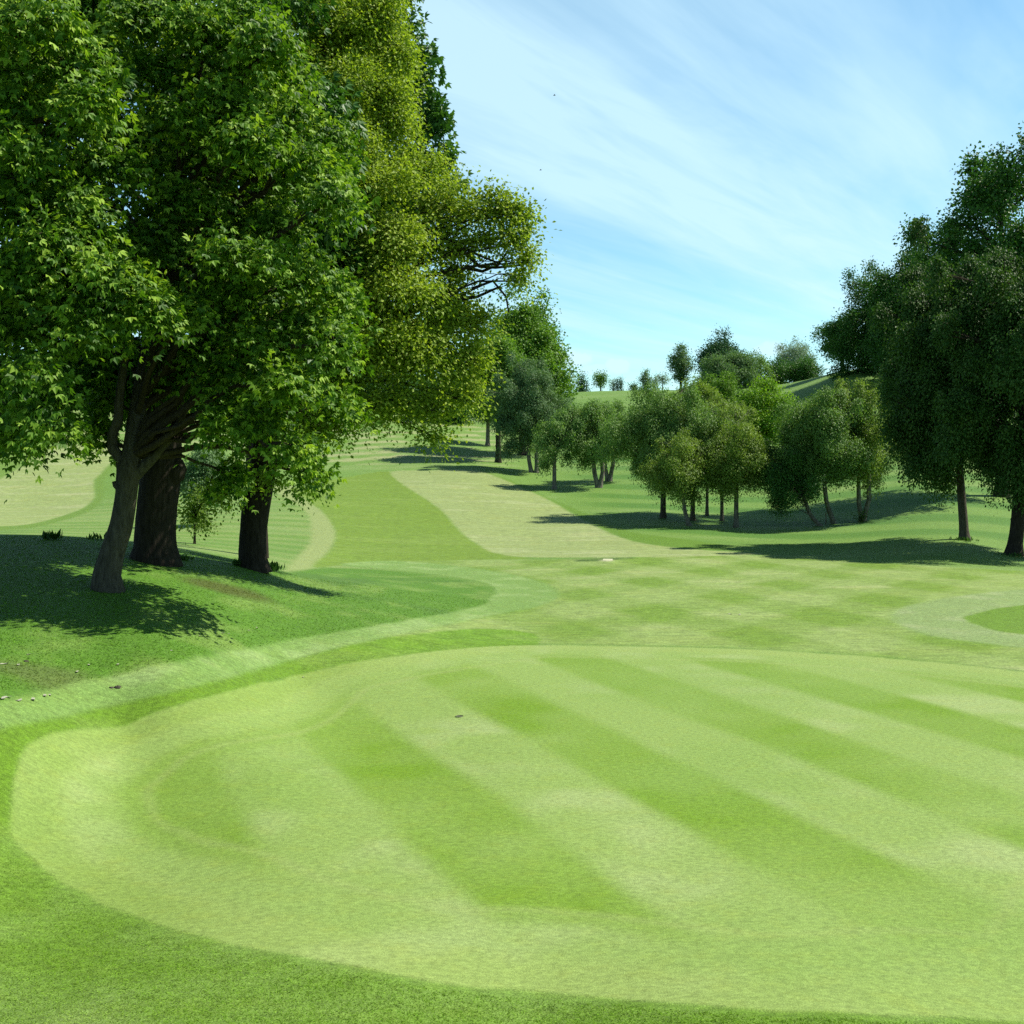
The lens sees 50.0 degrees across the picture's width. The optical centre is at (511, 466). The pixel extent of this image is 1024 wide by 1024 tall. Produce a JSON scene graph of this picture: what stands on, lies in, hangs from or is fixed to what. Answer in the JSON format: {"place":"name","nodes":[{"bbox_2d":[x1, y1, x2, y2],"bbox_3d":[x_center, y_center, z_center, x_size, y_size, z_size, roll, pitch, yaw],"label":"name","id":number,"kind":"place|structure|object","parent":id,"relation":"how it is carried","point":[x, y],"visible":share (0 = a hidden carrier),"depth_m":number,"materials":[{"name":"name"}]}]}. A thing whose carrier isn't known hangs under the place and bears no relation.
{"place":"outdoors","nodes":[
{"label":"outdoors","id":0,"kind":"place"},
{"bbox_2d":[0,535,485,689],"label":"grass","id":1,"kind":"structure","parent":0,"point":[160,611],"depth_m":24.85,"materials":[{"name":"green plant"}]},
{"bbox_2d":[0,369,1023,1023],"bbox_3d":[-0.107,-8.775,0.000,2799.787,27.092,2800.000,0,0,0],"label":"ground","id":2,"kind":"structure","parent":0,"point":[900,527],"depth_m":25.14,"materials":[{"name":"green plant"}]},
{"bbox_2d":[42,529,63,539],"bbox_3d":[-13.186,1.948,31.520,0.511,0.341,0.547,0,0,-42],"label":"grass tuft","id":3,"kind":"object","parent":2,"relation":"on","point":[47,535],"visible":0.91,"depth_m":31.40,"materials":[{"name":"green plant"}]},
{"bbox_2d":[86,531,106,539],"bbox_3d":[-12.590,2.106,33.379,0.687,0.271,0.503,0,0,-40],"label":"grass tuft","id":4,"kind":"object","parent":2,"relation":"on","point":[95,536],"visible":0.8,"depth_m":33.30,"materials":[{"name":"green plant"}]},
{"bbox_2d":[0,0,207,503],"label":"sycamore tree","id":5,"kind":"object","parent":2,"relation":"on","point":[71,252],"visible":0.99,"depth_m":20.51,"materials":[{"name":"green plant"}]},
{"bbox_2d":[180,555,193,559],"bbox_3d":[-9.370,2.595,31.343,0.532,0.172,0.622,0,0,0],"label":"grass tuft","id":6,"kind":"object","parent":2,"relation":"on","point":[185,557],"visible":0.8,"depth_m":31.32,"materials":[{"name":"green plant"}]},
{"bbox_2d":[0,0,394,566],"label":"sycamore tree","id":7,"kind":"object","parent":2,"relation":"on","point":[155,541],"visible":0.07,"depth_m":29.53,"materials":[{"name":"green plant"}]},
{"bbox_2d":[178,479,222,543],"bbox_3d":[-14.536,2.065,50.849,2.001,3.195,2.144,0,0,34],"label":"sapling","id":8,"kind":"object","parent":2,"relation":"on","point":[196,495],"visible":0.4,"depth_m":50.75,"materials":[{"name":"green plant"}]},
{"bbox_2d":[178,449,230,522],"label":"birch tree","id":9,"kind":"object","parent":2,"relation":"on","point":[198,473],"visible":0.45,"depth_m":67.07,"materials":[{"name":"green plant"}]},
{"bbox_2d":[58,0,389,592],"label":"sycamore tree","id":10,"kind":"object","parent":2,"relation":"on","point":[219,88],"visible":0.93,"depth_m":23.56,"materials":[{"name":"green plant"}]},
{"bbox_2d":[232,558,241,565],"bbox_3d":[-8.097,2.830,32.516,0.360,0.284,0.394,0,0,19],"label":"grass tuft","id":11,"kind":"object","parent":2,"relation":"on","point":[236,562],"visible":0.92,"depth_m":32.41,"materials":[{"name":"green plant"}]},
{"bbox_2d":[269,560,284,571],"bbox_3d":[-7.666,3.145,34.863,0.891,0.345,0.804,0,0,0],"label":"grass tuft","id":12,"kind":"object","parent":2,"relation":"on","point":[274,566],"visible":0.48,"depth_m":34.77,"materials":[{"name":"green plant"}]},
{"bbox_2d":[245,0,473,557],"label":"sycamore tree","id":13,"kind":"object","parent":2,"relation":"on","point":[437,113],"visible":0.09,"depth_m":45.73,"materials":[{"name":"green plant"}]},
{"bbox_2d":[176,0,561,573],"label":"oak tree","id":14,"kind":"object","parent":2,"relation":"on","point":[423,344],"visible":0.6,"depth_m":32.15,"materials":[{"name":"green plant"}]},
{"bbox_2d":[0,429,762,566],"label":"fairway","id":15,"kind":"structure","parent":2,"relation":"on","point":[380,516],"depth_m":79.58,"materials":[{"name":"green plant"}]},
{"bbox_2d":[348,368,423,409],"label":"beech tree","id":16,"kind":"object","parent":2,"relation":"on","point":[387,385],"visible":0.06,"depth_m":194.63,"materials":[{"name":"green plant"}]},
{"bbox_2d":[403,368,480,423],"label":"beech tree","id":17,"kind":"object","parent":2,"relation":"on","point":[458,418],"visible":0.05,"depth_m":176.69,"materials":[{"name":"green plant"}]},
{"bbox_2d":[456,401,495,445],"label":"birch tree","id":18,"kind":"object","parent":2,"relation":"on","point":[488,423],"visible":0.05,"depth_m":150.73,"materials":[{"name":"green plant"}]},
{"bbox_2d":[458,326,530,462],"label":"beech tree","id":19,"kind":"object","parent":2,"relation":"on","point":[506,345],"visible":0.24,"depth_m":125.70,"materials":[{"name":"green plant"}]},
{"bbox_2d":[0,485,1023,729],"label":"semi rough","id":20,"kind":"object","parent":2,"relation":"on","point":[996,617],"visible":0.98,"depth_m":28.92,"materials":[{"name":"green plant"}]},
{"bbox_2d":[11,644,1023,1021],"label":"putting green","id":21,"kind":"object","parent":2,"relation":"on","point":[783,830],"visible":1,"depth_m":14.07,"materials":[{"name":"green plant"}]},
{"bbox_2d":[479,350,576,472],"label":"birch tree","id":22,"kind":"object","parent":2,"relation":"on","point":[525,406],"visible":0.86,"depth_m":116.93,"materials":[{"name":"green plant"}]},
{"bbox_2d":[479,283,586,455],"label":"beech tree","id":23,"kind":"object","parent":2,"relation":"on","point":[533,332],"visible":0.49,"depth_m":136.85,"materials":[{"name":"green plant"}]},
{"bbox_2d":[526,407,579,489],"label":"birch tree","id":24,"kind":"object","parent":2,"relation":"on","point":[550,442],"visible":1,"depth_m":102.94,"materials":[{"name":"green plant"}]},
{"bbox_2d":[574,370,591,391],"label":"fir tree","id":25,"kind":"object","parent":2,"relation":"on","point":[585,381],"visible":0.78,"depth_m":261.54,"materials":[{"name":"green plant"}]},
{"bbox_2d":[563,399,624,487],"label":"birch tree","id":26,"kind":"object","parent":2,"relation":"on","point":[584,424],"visible":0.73,"depth_m":103.48,"materials":[{"name":"green plant"}]},
{"bbox_2d":[592,369,611,390],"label":"lime tree","id":27,"kind":"object","parent":2,"relation":"on","point":[600,379],"visible":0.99,"depth_m":267.31,"materials":[{"name":"green plant"}]},
{"bbox_2d":[609,377,616,390],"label":"cypress tree","id":28,"kind":"object","parent":2,"relation":"on","point":[613,386],"visible":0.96,"depth_m":269.80,"materials":[{"name":"green plant"}]},
{"bbox_2d":[613,377,621,390],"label":"cypress tree","id":29,"kind":"object","parent":2,"relation":"on","point":[617,385],"visible":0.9,"depth_m":269.72,"materials":[{"name":"green plant"}]},
{"bbox_2d":[604,398,634,481],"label":"birch tree","id":30,"kind":"object","parent":2,"relation":"on","point":[618,407],"visible":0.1,"depth_m":109.32,"materials":[{"name":"green plant"}]},
{"bbox_2d":[616,376,624,390],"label":"cypress tree","id":31,"kind":"object","parent":2,"relation":"on","point":[621,383],"visible":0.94,"depth_m":269.89,"materials":[{"name":"green plant"}]},
{"bbox_2d":[625,380,640,390],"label":"thorn tree","id":32,"kind":"object","parent":2,"relation":"on","point":[633,386],"visible":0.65,"depth_m":267.64,"materials":[{"name":"green plant"}]},
{"bbox_2d":[637,368,655,389],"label":"larch tree","id":33,"kind":"object","parent":2,"relation":"on","point":[644,379],"visible":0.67,"depth_m":265.67,"materials":[{"name":"green plant"}]},
{"bbox_2d":[593,381,712,517],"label":"birch tree","id":34,"kind":"object","parent":2,"relation":"on","point":[643,427],"visible":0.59,"depth_m":78.00,"materials":[{"name":"green plant"}]},
{"bbox_2d":[651,374,660,388],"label":"thorn tree","id":35,"kind":"object","parent":2,"relation":"on","point":[655,379],"visible":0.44,"depth_m":265.70,"materials":[{"name":"green plant"}]},
{"bbox_2d":[656,371,671,389],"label":"thorn tree","id":36,"kind":"object","parent":2,"relation":"on","point":[663,379],"visible":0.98,"depth_m":261.84,"materials":[{"name":"green plant"}]},
{"bbox_2d":[634,427,723,525],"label":"birch tree","id":37,"kind":"object","parent":2,"relation":"on","point":[681,462],"visible":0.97,"depth_m":73.77,"materials":[{"name":"green plant"}]},
{"bbox_2d":[665,341,696,389],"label":"poplar tree","id":38,"kind":"object","parent":2,"relation":"on","point":[679,363],"visible":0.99,"depth_m":239.26,"materials":[{"name":"green plant"}]},
{"bbox_2d":[339,555,1023,669],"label":"green approach","id":39,"kind":"structure","parent":2,"relation":"on","point":[813,605],"depth_m":34.73,"materials":[{"name":"green plant"}]},
{"bbox_2d":[660,395,719,520],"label":"birch tree","id":40,"kind":"object","parent":2,"relation":"on","point":[700,420],"visible":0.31,"depth_m":76.45,"materials":[{"name":"green plant"}]},
{"bbox_2d":[680,373,721,402],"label":"ash tree","id":41,"kind":"object","parent":2,"relation":"on","point":[708,391],"visible":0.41,"depth_m":148.63,"materials":[{"name":"green plant"}]},
{"bbox_2d":[692,367,714,382],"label":"ash tree","id":42,"kind":"object","parent":2,"relation":"on","point":[701,375],"visible":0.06,"depth_m":221.24,"materials":[{"name":"green plant"}]},
{"bbox_2d":[661,387,750,515],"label":"birch tree","id":43,"kind":"object","parent":2,"relation":"on","point":[723,404],"visible":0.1,"depth_m":80.72,"materials":[{"name":"green plant"}]},
{"bbox_2d":[691,323,746,375],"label":"pine tree","id":44,"kind":"object","parent":2,"relation":"on","point":[721,346],"visible":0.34,"depth_m":234.10,"materials":[{"name":"green plant"}]},
{"bbox_2d":[687,402,752,520],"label":"birch tree","id":45,"kind":"object","parent":2,"relation":"on","point":[715,408],"visible":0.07,"depth_m":78.23,"materials":[{"name":"green plant"}]},
{"bbox_2d":[702,368,741,402],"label":"ash tree","id":46,"kind":"object","parent":2,"relation":"on","point":[725,384],"visible":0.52,"depth_m":163.58,"materials":[{"name":"green plant"}]},
{"bbox_2d":[698,347,763,388],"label":"ash tree","id":47,"kind":"object","parent":2,"relation":"on","point":[741,366],"visible":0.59,"depth_m":212.38,"materials":[{"name":"green plant"}]},
{"bbox_2d":[700,399,780,527],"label":"birch tree","id":48,"kind":"object","parent":2,"relation":"on","point":[735,447],"visible":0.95,"depth_m":73.63,"materials":[{"name":"green plant"}]},
{"bbox_2d":[730,379,752,404],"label":"thorn tree","id":49,"kind":"object","parent":2,"relation":"on","point":[738,392],"visible":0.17,"depth_m":169.62,"materials":[{"name":"green plant"}]},
{"bbox_2d":[746,347,776,385],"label":"ash tree","id":50,"kind":"object","parent":2,"relation":"on","point":[767,369],"visible":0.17,"depth_m":216.24,"materials":[{"name":"green plant"}]},
{"bbox_2d":[734,372,800,449],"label":"maple tree","id":51,"kind":"object","parent":2,"relation":"on","point":[768,401],"visible":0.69,"depth_m":123.90,"materials":[{"name":"green plant"}]},
{"bbox_2d":[767,354,790,384],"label":"ash tree","id":52,"kind":"object","parent":2,"relation":"on","point":[777,377],"visible":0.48,"depth_m":220.90,"materials":[{"name":"green plant"}]},
{"bbox_2d":[752,436,829,525],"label":"birch tree","id":53,"kind":"object","parent":2,"relation":"on","point":[783,484],"visible":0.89,"depth_m":73.11,"materials":[{"name":"green plant"}]},
{"bbox_2d":[768,335,821,365],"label":"willow tree","id":54,"kind":"object","parent":2,"relation":"on","point":[792,353],"visible":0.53,"depth_m":243.39,"materials":[{"name":"green plant"}]},
{"bbox_2d":[776,354,824,383],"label":"ash tree","id":55,"kind":"object","parent":2,"relation":"on","point":[801,369],"visible":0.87,"depth_m":210.46,"materials":[{"name":"green plant"}]},
{"bbox_2d":[770,385,879,523],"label":"birch tree","id":56,"kind":"object","parent":2,"relation":"on","point":[818,422],"visible":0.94,"depth_m":73.00,"materials":[{"name":"green plant"}]},
{"bbox_2d":[805,307,857,366],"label":"beech tree","id":57,"kind":"object","parent":2,"relation":"on","point":[816,333],"visible":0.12,"depth_m":184.74,"materials":[{"name":"green plant"}]},
{"bbox_2d":[814,262,885,380],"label":"beech tree","id":58,"kind":"object","parent":2,"relation":"on","point":[849,332],"visible":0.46,"depth_m":167.12,"materials":[{"name":"green plant"}]},
{"bbox_2d":[848,510,869,521],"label":"leafy shoots","id":59,"kind":"object","parent":2,"relation":"on","point":[862,517],"visible":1,"depth_m":74.28,"materials":[{"name":"green plant"}]},
{"bbox_2d":[831,374,904,521],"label":"birch tree","id":60,"kind":"object","parent":2,"relation":"on","point":[867,393],"visible":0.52,"depth_m":73.88,"materials":[{"name":"green plant"}]},
{"bbox_2d":[854,244,925,381],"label":"beech tree","id":61,"kind":"object","parent":2,"relation":"on","point":[883,291],"visible":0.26,"depth_m":156.67,"materials":[{"name":"green plant"}]},
{"bbox_2d":[892,209,981,329],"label":"beech tree","id":62,"kind":"object","parent":2,"relation":"on","point":[923,257],"visible":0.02,"depth_m":149.10,"materials":[{"name":"green plant"}]},
{"bbox_2d":[865,213,1018,540],"bbox_3d":[24.011,-5.000,60.602,8.594,18.291,8.792,0,0,27],"label":"alder tree","id":63,"kind":"object","parent":2,"relation":"on","point":[911,385],"visible":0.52,"depth_m":59.78,"materials":[{"name":"green plant"}]},
{"bbox_2d":[893,120,1023,497],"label":"poplar tree","id":64,"kind":"object","parent":2,"relation":"on","point":[994,193],"visible":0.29,"depth_m":80.94,"materials":[{"name":"green plant"}]},
{"bbox_2d":[949,537,978,541],"bbox_3d":[24.556,3.939,60.156,1.981,0.289,1.508,0,0,33],"label":"grass tuft","id":65,"kind":"object","parent":2,"relation":"on","point":[964,538],"visible":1,"depth_m":60.03,"materials":[{"name":"green plant"}]},
{"bbox_2d":[920,240,1023,556],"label":"alder tree","id":66,"kind":"object","parent":2,"relation":"on","point":[968,406],"visible":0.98,"depth_m":55.68,"materials":[{"name":"green plant"}]},
{"bbox_2d":[992,551,1023,556],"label":"grass tuft","id":67,"kind":"object","parent":2,"relation":"on","point":[1015,555],"visible":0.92,"depth_m":55.53,"materials":[{"name":"green plant"}]},
{"bbox_2d":[0,0,1023,391],"label":"sky","id":68,"kind":"structure","parent":0,"point":[703,164],"materials":[{"name":"blue"}]}
]}

